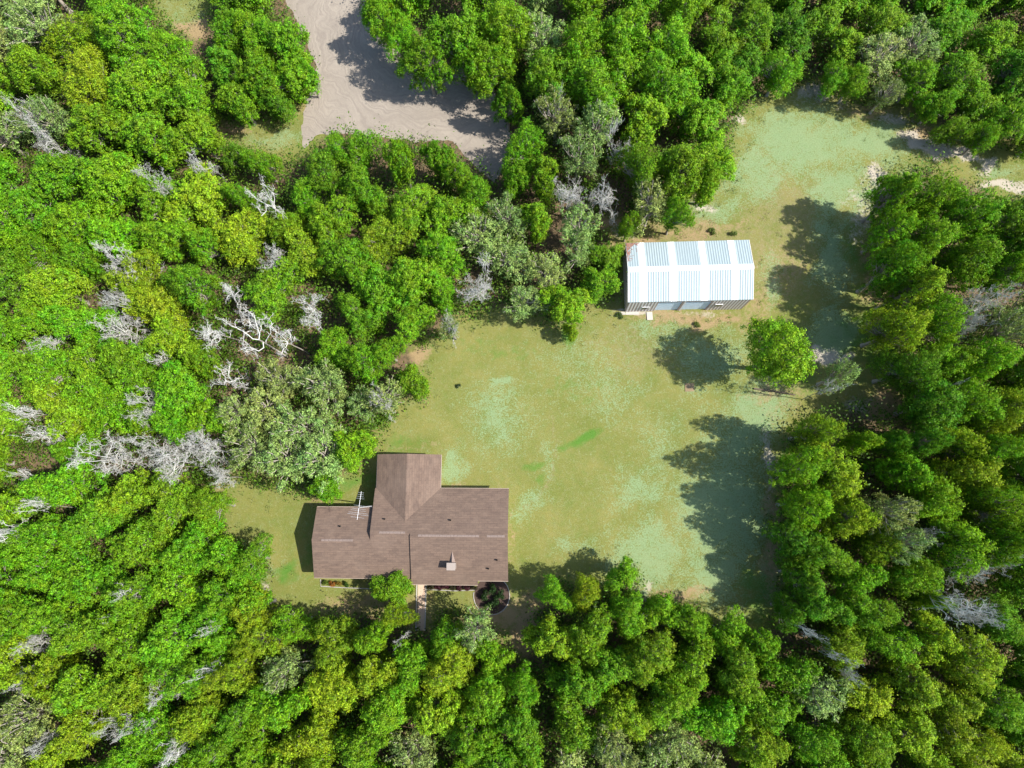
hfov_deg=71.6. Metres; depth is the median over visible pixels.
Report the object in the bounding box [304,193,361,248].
broadleaf tree
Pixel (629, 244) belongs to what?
leaf litter
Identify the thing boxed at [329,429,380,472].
broadleaf tree
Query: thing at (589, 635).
broadleaf tree
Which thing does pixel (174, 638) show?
broadleaf tree
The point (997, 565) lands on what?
mossy dead tree
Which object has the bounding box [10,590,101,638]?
broadleaf tree
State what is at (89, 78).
broadleaf tree
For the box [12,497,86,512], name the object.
dead tree
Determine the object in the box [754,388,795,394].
fallen pole
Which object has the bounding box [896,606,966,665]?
broadleaf tree
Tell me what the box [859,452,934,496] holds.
broadleaf tree
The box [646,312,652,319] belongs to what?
concrete step
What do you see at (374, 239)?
broadleaf tree
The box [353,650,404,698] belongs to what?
broadleaf tree
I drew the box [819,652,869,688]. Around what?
mossy dead tree
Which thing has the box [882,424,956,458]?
broadleaf tree
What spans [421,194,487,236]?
broadleaf tree
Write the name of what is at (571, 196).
mossy dead tree
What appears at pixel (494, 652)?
broadleaf tree
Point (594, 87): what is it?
broadleaf tree
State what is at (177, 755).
dead tree
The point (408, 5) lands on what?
broadleaf tree
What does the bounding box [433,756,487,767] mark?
broadleaf tree
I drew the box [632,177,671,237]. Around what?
silvery tree
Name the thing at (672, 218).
broadleaf tree
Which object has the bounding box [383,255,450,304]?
broadleaf tree
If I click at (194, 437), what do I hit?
mossy dead tree
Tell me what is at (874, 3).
broadleaf tree
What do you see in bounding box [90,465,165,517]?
broadleaf tree
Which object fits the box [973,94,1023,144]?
broadleaf tree
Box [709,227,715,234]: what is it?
shrub
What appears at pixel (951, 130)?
broadleaf tree
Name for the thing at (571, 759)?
silvery tree
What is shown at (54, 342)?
mossy dead tree
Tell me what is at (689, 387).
square hatch
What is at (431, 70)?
broadleaf tree
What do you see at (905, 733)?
broadleaf tree
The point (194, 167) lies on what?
mossy dead tree
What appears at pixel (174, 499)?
broadleaf tree
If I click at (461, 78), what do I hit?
broadleaf tree
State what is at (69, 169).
broadleaf tree
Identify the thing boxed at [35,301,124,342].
broadleaf tree
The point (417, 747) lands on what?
silvery tree
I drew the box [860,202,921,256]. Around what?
broadleaf tree
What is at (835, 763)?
broadleaf tree
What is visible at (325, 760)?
broadleaf tree
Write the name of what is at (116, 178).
broadleaf tree
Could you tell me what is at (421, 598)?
front walk
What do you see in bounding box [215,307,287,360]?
dead tree
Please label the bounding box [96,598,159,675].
broadleaf tree
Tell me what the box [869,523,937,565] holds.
silvery tree
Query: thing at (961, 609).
dead tree
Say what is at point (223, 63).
broadleaf tree
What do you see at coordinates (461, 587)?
bed soil
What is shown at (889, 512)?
silvery tree
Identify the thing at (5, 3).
silvery tree
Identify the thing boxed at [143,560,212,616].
broadleaf tree
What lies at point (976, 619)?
mossy dead tree
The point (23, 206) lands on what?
broadleaf tree
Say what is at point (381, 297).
broadleaf tree
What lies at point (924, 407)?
broadleaf tree
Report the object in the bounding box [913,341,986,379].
broadleaf tree
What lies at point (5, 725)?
silvery tree
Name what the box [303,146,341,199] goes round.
broadleaf tree
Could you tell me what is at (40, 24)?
silvery tree
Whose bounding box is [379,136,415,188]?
broadleaf tree
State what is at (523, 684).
broadleaf tree
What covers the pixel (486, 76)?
broadleaf tree
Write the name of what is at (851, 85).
broadleaf tree
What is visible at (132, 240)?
broadleaf tree
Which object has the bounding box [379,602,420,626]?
broadleaf tree
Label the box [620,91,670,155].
broadleaf tree
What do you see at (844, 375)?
silvery tree
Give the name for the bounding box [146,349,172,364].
dead tree
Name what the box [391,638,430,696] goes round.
broadleaf tree
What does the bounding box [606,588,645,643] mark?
broadleaf tree
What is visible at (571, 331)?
broadleaf tree
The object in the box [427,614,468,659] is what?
broadleaf tree
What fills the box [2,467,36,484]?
dead tree
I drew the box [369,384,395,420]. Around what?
mossy dead tree
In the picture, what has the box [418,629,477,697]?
broadleaf tree
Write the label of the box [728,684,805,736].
broadleaf tree
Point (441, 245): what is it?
broadleaf tree
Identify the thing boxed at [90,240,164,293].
mossy dead tree
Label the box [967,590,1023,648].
broadleaf tree
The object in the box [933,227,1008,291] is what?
broadleaf tree
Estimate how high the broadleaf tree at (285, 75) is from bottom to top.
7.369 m
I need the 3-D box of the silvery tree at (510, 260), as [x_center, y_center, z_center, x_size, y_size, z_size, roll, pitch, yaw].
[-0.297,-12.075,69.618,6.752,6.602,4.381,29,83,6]
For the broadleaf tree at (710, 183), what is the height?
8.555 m
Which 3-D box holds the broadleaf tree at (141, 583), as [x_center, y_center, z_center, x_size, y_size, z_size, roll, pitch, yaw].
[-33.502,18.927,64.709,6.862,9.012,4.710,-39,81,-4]
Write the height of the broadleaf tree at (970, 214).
11.988 m
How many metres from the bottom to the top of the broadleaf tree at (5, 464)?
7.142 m
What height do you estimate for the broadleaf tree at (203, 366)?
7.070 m
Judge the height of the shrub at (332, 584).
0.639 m
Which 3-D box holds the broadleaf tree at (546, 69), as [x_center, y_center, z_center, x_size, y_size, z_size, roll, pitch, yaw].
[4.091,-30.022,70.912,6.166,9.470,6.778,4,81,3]
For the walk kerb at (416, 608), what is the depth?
67.81 m
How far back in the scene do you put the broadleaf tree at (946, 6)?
71.71 m
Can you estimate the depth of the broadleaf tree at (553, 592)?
61.65 m
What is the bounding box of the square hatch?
[685,383,693,391]
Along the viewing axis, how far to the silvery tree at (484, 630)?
60.90 m
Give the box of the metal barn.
[623,240,753,311]
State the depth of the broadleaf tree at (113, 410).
66.58 m
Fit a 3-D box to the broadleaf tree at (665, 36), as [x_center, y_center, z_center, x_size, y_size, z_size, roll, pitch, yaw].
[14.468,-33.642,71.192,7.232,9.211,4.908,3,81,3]
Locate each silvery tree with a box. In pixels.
[0,0,24,21]
[0,0,77,57]
[0,14,22,66]
[0,106,36,162]
[0,690,60,750]
[0,703,26,735]
[0,720,45,767]
[14,93,72,143]
[25,0,72,14]
[214,392,250,434]
[219,418,279,478]
[240,376,291,440]
[251,358,311,401]
[256,424,308,493]
[258,642,317,695]
[268,399,340,453]
[286,357,349,419]
[291,421,350,494]
[344,384,376,423]
[359,375,403,415]
[383,727,439,767]
[438,313,460,339]
[447,205,504,264]
[451,604,496,653]
[471,233,534,285]
[484,188,529,241]
[502,283,549,322]
[521,0,566,19]
[521,8,565,62]
[521,250,568,290]
[531,81,580,145]
[550,741,594,767]
[556,126,603,181]
[557,200,602,252]
[564,231,593,276]
[575,97,624,160]
[592,714,643,767]
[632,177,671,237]
[633,729,679,767]
[640,715,709,767]
[686,741,725,767]
[789,668,856,721]
[816,353,861,395]
[848,492,923,536]
[851,30,910,87]
[865,72,905,113]
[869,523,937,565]
[890,12,946,69]
[958,303,1023,353]
[987,289,1023,332]
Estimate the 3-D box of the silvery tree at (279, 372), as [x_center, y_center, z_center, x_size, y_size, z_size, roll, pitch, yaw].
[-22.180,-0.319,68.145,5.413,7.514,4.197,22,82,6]
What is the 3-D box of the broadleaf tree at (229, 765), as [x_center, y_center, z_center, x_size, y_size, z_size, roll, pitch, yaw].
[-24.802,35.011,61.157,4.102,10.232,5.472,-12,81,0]
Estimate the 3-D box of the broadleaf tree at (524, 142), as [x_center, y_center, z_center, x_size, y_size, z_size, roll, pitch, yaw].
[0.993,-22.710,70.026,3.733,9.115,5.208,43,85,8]
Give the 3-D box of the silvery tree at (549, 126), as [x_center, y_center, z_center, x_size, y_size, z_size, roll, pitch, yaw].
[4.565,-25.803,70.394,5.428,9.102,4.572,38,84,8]
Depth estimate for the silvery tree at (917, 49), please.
69.82 m
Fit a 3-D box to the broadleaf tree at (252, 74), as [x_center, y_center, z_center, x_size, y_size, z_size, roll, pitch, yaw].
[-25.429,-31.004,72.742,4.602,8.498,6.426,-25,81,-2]
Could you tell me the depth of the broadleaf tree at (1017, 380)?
62.57 m
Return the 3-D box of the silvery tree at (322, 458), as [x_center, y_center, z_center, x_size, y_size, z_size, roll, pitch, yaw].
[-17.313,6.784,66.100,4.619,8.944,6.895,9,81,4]
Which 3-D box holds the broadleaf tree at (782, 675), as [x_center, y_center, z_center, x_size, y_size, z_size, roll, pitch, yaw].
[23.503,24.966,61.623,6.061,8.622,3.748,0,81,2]
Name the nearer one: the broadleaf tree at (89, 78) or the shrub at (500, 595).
the shrub at (500, 595)
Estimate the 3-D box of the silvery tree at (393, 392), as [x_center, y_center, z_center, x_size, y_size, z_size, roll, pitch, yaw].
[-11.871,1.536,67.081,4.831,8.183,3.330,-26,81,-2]
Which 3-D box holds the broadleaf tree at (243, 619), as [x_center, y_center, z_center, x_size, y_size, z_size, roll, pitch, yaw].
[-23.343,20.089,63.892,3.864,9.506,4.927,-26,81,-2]
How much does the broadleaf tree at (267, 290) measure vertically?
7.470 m
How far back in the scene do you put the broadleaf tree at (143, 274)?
68.46 m
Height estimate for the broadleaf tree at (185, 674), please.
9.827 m
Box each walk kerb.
[415,585,416,630]
[424,585,426,630]
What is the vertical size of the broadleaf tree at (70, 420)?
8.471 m
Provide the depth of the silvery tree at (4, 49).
74.33 m
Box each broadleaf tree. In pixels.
[0,62,18,119]
[0,148,24,211]
[0,197,32,253]
[0,247,34,303]
[0,300,32,352]
[0,340,29,390]
[0,386,29,456]
[0,437,18,484]
[0,487,38,529]
[0,512,84,574]
[0,525,19,571]
[0,552,38,608]
[0,603,37,648]
[0,629,43,692]
[4,41,67,99]
[7,185,60,244]
[8,286,64,341]
[8,541,84,601]
[10,229,58,275]
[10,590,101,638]
[10,645,87,703]
[11,336,81,411]
[14,453,114,509]
[17,256,98,314]
[22,150,102,207]
[26,748,101,767]
[28,376,96,444]
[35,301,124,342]
[37,605,123,659]
[39,9,112,65]
[39,699,118,767]
[42,197,116,254]
[46,432,109,464]
[46,656,140,722]
[50,241,111,282]
[53,538,134,606]
[58,483,136,548]
[59,336,124,406]
[60,41,123,109]
[64,101,130,155]
[73,383,150,438]
[76,150,150,216]
[80,725,161,767]
[83,215,153,261]
[84,0,128,18]
[85,0,157,73]
[88,664,165,738]
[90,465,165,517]
[91,333,159,399]
[95,564,174,624]
[96,246,162,304]
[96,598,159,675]
[103,54,178,120]
[105,513,181,572]
[114,275,193,331]
[114,694,194,763]
[116,105,187,172]
[126,396,161,434]
[133,173,180,226]
[134,311,209,363]
[135,210,204,262]
[135,594,207,671]
[141,647,234,704]
[143,22,199,89]
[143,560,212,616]
[145,462,202,540]
[147,411,209,447]
[148,357,210,423]
[155,50,225,125]
[156,158,237,234]
[156,512,226,579]
[157,260,225,316]
[160,749,212,767]
[165,109,225,160]
[168,686,233,746]
[181,339,224,380]
[182,225,226,267]
[183,394,237,435]
[183,715,259,767]
[187,487,238,528]
[187,600,242,658]
[195,534,258,589]
[197,651,262,697]
[199,575,274,617]
[204,44,244,92]
[206,756,238,767]
[209,0,275,15]
[209,6,246,59]
[211,81,259,129]
[211,207,267,267]
[211,674,278,746]
[218,141,258,178]
[222,182,263,213]
[227,580,278,633]
[227,611,292,659]
[230,532,274,583]
[231,3,279,58]
[232,46,280,110]
[233,713,281,767]
[237,254,307,327]
[238,147,284,182]
[243,679,311,733]
[252,66,297,124]
[255,13,309,60]
[260,738,300,767]
[263,208,308,248]
[268,45,321,105]
[270,602,318,644]
[275,699,348,764]
[280,225,341,282]
[289,175,324,223]
[294,53,321,97]
[298,745,340,767]
[300,655,369,712]
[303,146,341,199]
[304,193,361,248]
[308,470,344,505]
[310,613,365,677]
[313,325,351,374]
[314,236,379,287]
[322,129,351,174]
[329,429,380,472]
[330,342,384,386]
[331,719,392,767]
[335,161,390,219]
[335,291,390,342]
[340,756,398,767]
[346,128,381,173]
[350,619,396,655]
[352,261,423,319]
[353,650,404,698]
[355,211,419,272]
[357,0,398,52]
[358,673,412,736]
[369,568,415,607]
[370,335,406,370]
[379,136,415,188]
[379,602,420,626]
[383,0,432,22]
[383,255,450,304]
[384,8,422,65]
[389,183,439,244]
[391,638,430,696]
[392,304,440,347]
[394,31,457,96]
[394,362,431,400]
[406,686,473,746]
[411,229,469,279]
[418,137,455,182]
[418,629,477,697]
[419,0,485,70]
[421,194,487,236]
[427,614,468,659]
[429,275,455,314]
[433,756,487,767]
[440,157,472,195]
[446,44,481,94]
[449,708,505,765]
[457,0,517,21]
[459,173,491,213]
[459,656,511,726]
[462,33,519,99]
[470,0,538,65]
[470,633,516,675]
[474,736,545,767]
[488,80,524,130]
[488,694,543,765]
[498,115,548,175]
[499,158,532,198]
[507,657,540,707]
[515,200,554,244]
[517,610,577,663]
[522,43,580,117]
[524,154,559,204]
[532,573,580,614]
[533,281,595,329]
[541,655,604,709]
[547,690,608,756]
[556,52,617,129]
[559,10,611,83]
[560,0,606,23]
[562,323,578,342]
[564,603,613,669]
[571,571,601,612]
[579,266,621,304]
[583,641,659,695]
[584,242,625,274]
[593,679,655,745]
[598,0,650,76]
[601,555,638,592]
[605,51,669,113]
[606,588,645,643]
[609,141,666,199]
[615,0,669,23]
[616,210,641,247]
[618,627,679,689]
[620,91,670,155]
[629,10,695,76]
[631,589,679,632]
[633,46,691,118]
[637,668,699,731]
[655,142,714,203]
[658,195,695,234]
[660,0,709,35]
[665,597,712,646]
[666,92,727,144]
[669,49,716,98]
[671,620,715,691]
[673,692,752,745]
[690,157,723,213]
[692,128,737,182]
[697,3,744,63]
[698,0,742,15]
[705,604,748,665]
[708,48,756,115]
[712,635,769,701]
[726,709,793,767]
[728,0,776,54]
[728,40,766,82]
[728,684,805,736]
[736,760,754,767]
[740,315,818,391]
[740,624,781,661]
[754,651,825,698]
[758,47,804,99]
[760,518,824,558]
[764,0,804,15]
[764,442,833,489]
[767,4,813,59]
[770,590,804,633]
[773,557,825,603]
[774,482,834,531]
[780,740,853,767]
[783,713,845,763]
[786,411,847,452]
[786,438,873,505]
[787,532,858,578]
[787,580,856,627]
[794,0,844,47]
[808,492,882,544]
[813,615,868,673]
[816,58,848,101]
[818,0,870,22]
[822,559,889,606]
[823,707,895,766]
[826,26,864,69]
[826,670,897,724]
[831,429,884,456]
[835,60,869,103]
[836,585,903,632]
[839,750,890,767]
[840,620,924,668]
[842,519,903,569]
[851,304,939,354]
[854,0,912,49]
[855,237,929,298]
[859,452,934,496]
[860,169,922,223]
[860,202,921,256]
[865,347,948,394]
[867,699,940,767]
[869,429,913,457]
[871,0,899,11]
[873,551,944,600]
[873,650,942,715]
[874,262,954,317]
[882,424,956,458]
[887,55,939,106]
[892,373,968,431]
[893,462,968,523]
[893,748,957,767]
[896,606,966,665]
[898,589,957,610]
[900,169,970,225]
[905,291,974,349]
[906,210,966,269]
[909,85,963,125]
[909,425,991,463]
[911,0,967,20]
[911,514,999,584]
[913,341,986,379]
[916,0,978,57]
[916,184,1005,251]
[922,456,1009,505]
[922,675,986,761]
[925,114,976,147]
[929,47,990,106]
[932,624,1011,697]
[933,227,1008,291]
[937,378,1010,432]
[937,720,1010,767]
[942,333,1023,393]
[942,754,981,767]
[949,432,1023,467]
[951,482,1023,535]
[954,77,1005,128]
[955,18,1023,75]
[956,668,1023,735]
[957,117,1003,157]
[957,385,1023,441]
[960,191,1023,257]
[962,0,998,14]
[963,249,1023,299]
[963,517,1023,568]
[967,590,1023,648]
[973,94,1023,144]
[978,518,1023,557]
[982,739,1023,767]
[984,353,1023,395]
[984,554,1023,609]
[986,47,1023,103]
[986,244,1023,276]
[987,455,1023,495]
[988,420,1023,448]
[989,703,1023,756]
[993,0,1023,16]
[996,658,1023,703]
[1003,617,1023,663]
[1009,30,1023,51]
[1014,140,1023,163]
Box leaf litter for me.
[626,243,639,260]
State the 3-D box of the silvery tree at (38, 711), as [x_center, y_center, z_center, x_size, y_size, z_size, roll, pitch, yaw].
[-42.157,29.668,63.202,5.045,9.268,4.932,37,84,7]
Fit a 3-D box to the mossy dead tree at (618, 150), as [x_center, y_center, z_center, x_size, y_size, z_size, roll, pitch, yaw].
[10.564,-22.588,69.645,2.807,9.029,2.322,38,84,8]
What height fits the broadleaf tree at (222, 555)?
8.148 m
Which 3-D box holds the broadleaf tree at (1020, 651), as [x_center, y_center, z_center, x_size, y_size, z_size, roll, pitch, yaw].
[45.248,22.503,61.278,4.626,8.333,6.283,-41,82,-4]
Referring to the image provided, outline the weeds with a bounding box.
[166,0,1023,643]
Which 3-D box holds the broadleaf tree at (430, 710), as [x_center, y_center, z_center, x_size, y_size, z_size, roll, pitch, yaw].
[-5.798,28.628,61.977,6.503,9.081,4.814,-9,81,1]
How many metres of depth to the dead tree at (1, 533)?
63.14 m
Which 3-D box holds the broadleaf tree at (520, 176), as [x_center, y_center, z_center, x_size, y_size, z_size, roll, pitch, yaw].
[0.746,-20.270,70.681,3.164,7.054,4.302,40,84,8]
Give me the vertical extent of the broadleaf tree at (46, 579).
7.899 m
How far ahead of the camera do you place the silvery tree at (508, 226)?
67.84 m
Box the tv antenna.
[348,492,372,518]
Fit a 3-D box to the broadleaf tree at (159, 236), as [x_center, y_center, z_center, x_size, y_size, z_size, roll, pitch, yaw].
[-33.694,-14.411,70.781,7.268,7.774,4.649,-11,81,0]
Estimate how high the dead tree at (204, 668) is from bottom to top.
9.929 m
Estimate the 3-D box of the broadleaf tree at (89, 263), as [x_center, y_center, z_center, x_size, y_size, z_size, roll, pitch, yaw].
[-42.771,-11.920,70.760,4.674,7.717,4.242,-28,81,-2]
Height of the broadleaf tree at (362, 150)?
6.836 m
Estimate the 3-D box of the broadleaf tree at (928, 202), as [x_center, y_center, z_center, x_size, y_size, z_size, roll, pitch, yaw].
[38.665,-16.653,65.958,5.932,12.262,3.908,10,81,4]
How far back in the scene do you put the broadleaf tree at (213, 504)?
64.54 m
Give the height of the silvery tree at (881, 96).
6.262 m
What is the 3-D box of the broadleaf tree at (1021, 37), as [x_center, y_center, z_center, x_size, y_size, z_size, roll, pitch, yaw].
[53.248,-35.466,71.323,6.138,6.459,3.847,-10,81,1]
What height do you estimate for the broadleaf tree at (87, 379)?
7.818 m
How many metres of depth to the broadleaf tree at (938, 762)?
59.06 m
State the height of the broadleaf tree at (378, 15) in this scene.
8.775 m
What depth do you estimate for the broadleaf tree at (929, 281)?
61.62 m
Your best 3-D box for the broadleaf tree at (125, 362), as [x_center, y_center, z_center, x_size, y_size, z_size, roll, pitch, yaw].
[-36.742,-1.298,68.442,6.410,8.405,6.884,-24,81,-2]
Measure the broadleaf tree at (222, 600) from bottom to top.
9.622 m
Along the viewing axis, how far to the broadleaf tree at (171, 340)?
67.52 m
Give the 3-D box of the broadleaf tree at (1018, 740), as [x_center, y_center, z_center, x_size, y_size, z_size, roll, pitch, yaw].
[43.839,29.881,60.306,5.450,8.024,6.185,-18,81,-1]
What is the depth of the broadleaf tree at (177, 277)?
67.40 m
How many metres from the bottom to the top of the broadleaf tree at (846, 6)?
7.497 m
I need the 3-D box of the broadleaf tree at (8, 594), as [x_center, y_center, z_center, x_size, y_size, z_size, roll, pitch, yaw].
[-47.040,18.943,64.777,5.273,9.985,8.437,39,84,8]
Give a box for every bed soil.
[428,585,471,588]
[474,581,508,613]
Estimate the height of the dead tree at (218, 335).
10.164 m
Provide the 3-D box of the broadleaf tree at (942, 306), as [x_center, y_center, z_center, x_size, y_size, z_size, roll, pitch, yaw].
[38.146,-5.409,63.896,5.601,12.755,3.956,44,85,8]
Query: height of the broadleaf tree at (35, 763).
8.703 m
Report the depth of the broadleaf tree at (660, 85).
67.80 m
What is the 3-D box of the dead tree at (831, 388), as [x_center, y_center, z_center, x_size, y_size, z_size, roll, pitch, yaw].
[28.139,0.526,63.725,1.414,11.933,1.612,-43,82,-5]
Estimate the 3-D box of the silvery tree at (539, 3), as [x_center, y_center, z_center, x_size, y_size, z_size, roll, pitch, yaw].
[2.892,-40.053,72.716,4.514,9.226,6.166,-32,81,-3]
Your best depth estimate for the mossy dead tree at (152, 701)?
59.55 m
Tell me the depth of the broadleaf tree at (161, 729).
61.18 m
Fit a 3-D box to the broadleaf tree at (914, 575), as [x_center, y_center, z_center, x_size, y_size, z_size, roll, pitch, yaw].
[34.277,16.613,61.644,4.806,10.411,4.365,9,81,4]
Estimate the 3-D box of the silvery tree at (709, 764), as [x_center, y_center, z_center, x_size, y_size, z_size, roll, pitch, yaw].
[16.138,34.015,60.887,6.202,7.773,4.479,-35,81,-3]
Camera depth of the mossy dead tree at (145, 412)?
65.45 m
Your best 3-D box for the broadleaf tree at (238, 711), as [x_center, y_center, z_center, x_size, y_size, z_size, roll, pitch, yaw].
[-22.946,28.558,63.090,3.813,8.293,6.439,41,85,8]
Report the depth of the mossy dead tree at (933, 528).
59.56 m
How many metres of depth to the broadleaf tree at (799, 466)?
60.03 m
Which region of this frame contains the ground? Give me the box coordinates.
[0,0,1023,767]
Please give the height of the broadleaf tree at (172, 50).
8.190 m
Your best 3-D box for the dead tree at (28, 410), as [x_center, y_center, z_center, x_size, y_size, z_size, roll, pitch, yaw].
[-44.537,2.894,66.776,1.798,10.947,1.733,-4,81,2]
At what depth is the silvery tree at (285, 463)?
64.72 m
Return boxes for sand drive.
[286,0,511,181]
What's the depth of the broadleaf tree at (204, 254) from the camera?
69.07 m
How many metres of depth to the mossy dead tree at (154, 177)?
69.05 m
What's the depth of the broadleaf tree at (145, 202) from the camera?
70.11 m
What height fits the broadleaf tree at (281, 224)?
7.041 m
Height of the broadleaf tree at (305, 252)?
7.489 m
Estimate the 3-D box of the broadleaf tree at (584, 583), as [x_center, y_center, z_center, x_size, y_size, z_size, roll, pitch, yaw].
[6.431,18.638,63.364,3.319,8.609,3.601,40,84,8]
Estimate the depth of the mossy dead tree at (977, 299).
62.73 m
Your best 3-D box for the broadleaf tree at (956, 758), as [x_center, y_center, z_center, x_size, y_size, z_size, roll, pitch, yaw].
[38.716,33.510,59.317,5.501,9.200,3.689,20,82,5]
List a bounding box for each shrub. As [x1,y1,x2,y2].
[328,580,335,586]
[434,585,441,590]
[448,585,455,590]
[463,585,470,590]
[480,590,488,600]
[487,583,496,594]
[489,594,499,607]
[497,588,504,599]
[615,312,623,319]
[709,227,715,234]
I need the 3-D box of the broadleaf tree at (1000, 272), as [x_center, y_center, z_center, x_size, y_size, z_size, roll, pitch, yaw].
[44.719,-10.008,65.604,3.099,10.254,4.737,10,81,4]
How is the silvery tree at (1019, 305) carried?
on the ground
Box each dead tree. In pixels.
[0,95,61,137]
[0,402,51,421]
[0,518,30,543]
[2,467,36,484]
[6,665,44,695]
[7,425,61,445]
[11,627,61,655]
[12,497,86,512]
[18,330,70,376]
[22,113,81,156]
[22,724,63,759]
[28,424,86,441]
[66,430,152,477]
[86,312,152,352]
[89,713,136,740]
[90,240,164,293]
[96,290,150,327]
[109,581,154,602]
[110,698,179,744]
[117,432,179,468]
[121,405,167,436]
[125,385,167,410]
[131,162,172,194]
[145,442,203,485]
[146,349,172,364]
[147,670,192,709]
[156,729,192,767]
[170,424,222,466]
[183,656,229,682]
[184,148,225,184]
[191,318,243,349]
[195,437,245,466]
[195,619,232,636]
[204,466,243,489]
[210,360,250,392]
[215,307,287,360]
[220,282,252,318]
[245,176,286,220]
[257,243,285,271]
[267,323,311,359]
[292,291,326,318]
[300,308,332,340]
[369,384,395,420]
[395,627,412,645]
[440,313,459,344]
[455,272,492,304]
[478,251,491,283]
[552,80,569,134]
[553,175,586,215]
[582,177,618,231]
[604,117,621,154]
[606,136,633,173]
[775,612,829,644]
[802,378,855,399]
[802,639,865,667]
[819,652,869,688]
[905,525,943,548]
[915,589,997,625]
[921,308,990,346]
[934,548,995,593]
[939,590,1009,628]
[955,283,1022,331]
[963,541,1023,577]
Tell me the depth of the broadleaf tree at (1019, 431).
62.70 m
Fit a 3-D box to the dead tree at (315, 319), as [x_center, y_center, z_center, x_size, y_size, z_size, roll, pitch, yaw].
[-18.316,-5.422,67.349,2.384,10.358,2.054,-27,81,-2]
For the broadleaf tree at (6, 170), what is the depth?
72.61 m
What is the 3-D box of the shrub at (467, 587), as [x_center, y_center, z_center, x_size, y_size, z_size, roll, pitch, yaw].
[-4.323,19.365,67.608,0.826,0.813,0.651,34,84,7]
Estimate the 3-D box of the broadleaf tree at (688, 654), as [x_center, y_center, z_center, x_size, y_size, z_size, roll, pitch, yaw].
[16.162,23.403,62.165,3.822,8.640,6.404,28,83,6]
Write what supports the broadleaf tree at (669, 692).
on the ground
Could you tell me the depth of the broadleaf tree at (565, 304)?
66.58 m
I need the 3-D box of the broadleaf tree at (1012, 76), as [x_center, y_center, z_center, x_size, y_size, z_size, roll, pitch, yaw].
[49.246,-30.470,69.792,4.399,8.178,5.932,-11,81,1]
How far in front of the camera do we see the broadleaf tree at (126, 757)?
60.43 m
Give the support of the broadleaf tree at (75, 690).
on the ground
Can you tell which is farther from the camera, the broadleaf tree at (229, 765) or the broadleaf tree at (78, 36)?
the broadleaf tree at (78, 36)
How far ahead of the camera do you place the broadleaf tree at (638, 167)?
66.82 m
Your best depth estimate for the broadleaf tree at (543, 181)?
68.13 m
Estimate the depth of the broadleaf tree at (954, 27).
70.26 m
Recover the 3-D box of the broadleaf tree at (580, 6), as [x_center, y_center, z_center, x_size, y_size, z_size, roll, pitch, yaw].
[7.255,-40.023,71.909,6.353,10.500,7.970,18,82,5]
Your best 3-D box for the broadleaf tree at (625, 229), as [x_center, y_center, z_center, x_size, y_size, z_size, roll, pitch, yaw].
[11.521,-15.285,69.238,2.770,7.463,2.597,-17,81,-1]
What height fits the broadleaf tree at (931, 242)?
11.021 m
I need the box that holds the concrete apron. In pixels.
[616,312,638,314]
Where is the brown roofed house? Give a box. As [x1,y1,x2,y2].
[312,454,508,585]
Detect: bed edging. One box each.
[320,579,371,588]
[427,589,473,590]
[473,582,509,614]
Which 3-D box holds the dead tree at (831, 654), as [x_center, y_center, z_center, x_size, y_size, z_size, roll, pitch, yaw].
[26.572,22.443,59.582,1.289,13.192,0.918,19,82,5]
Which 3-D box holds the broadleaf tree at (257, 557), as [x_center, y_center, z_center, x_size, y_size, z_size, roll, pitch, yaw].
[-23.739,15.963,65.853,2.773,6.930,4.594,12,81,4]
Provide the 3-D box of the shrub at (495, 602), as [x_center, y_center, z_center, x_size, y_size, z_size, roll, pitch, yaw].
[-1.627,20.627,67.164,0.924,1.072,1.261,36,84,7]
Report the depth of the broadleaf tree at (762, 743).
57.91 m
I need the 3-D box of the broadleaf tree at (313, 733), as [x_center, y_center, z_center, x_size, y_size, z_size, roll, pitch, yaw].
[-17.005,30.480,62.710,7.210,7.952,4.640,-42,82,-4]
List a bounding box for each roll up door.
[654,302,681,309]
[682,301,710,308]
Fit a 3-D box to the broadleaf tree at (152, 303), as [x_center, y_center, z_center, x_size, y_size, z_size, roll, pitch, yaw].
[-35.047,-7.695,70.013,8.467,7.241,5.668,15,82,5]
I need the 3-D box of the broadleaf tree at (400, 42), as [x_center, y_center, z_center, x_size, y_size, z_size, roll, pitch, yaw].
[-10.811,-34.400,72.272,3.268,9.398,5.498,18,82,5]
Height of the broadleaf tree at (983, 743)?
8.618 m
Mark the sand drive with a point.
(360, 80)
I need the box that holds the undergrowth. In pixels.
[0,0,1023,767]
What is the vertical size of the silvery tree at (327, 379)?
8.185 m
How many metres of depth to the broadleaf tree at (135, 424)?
66.08 m
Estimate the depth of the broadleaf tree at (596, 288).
67.83 m
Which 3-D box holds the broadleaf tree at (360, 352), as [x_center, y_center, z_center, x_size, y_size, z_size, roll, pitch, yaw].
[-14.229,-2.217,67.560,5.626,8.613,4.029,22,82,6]
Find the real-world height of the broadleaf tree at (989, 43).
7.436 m
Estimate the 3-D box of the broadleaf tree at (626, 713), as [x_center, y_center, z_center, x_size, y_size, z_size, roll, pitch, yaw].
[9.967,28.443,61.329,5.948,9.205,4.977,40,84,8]
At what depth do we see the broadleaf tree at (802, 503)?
59.50 m
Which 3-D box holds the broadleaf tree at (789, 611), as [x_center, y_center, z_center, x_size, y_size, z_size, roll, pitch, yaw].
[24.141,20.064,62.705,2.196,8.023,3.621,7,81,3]
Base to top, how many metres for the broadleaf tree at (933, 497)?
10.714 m
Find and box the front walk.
[417,585,425,629]
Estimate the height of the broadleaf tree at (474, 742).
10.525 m
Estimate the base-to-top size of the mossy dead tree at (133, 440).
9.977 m
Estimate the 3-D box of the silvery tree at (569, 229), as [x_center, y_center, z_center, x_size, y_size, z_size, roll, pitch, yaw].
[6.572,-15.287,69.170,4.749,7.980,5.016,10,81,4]

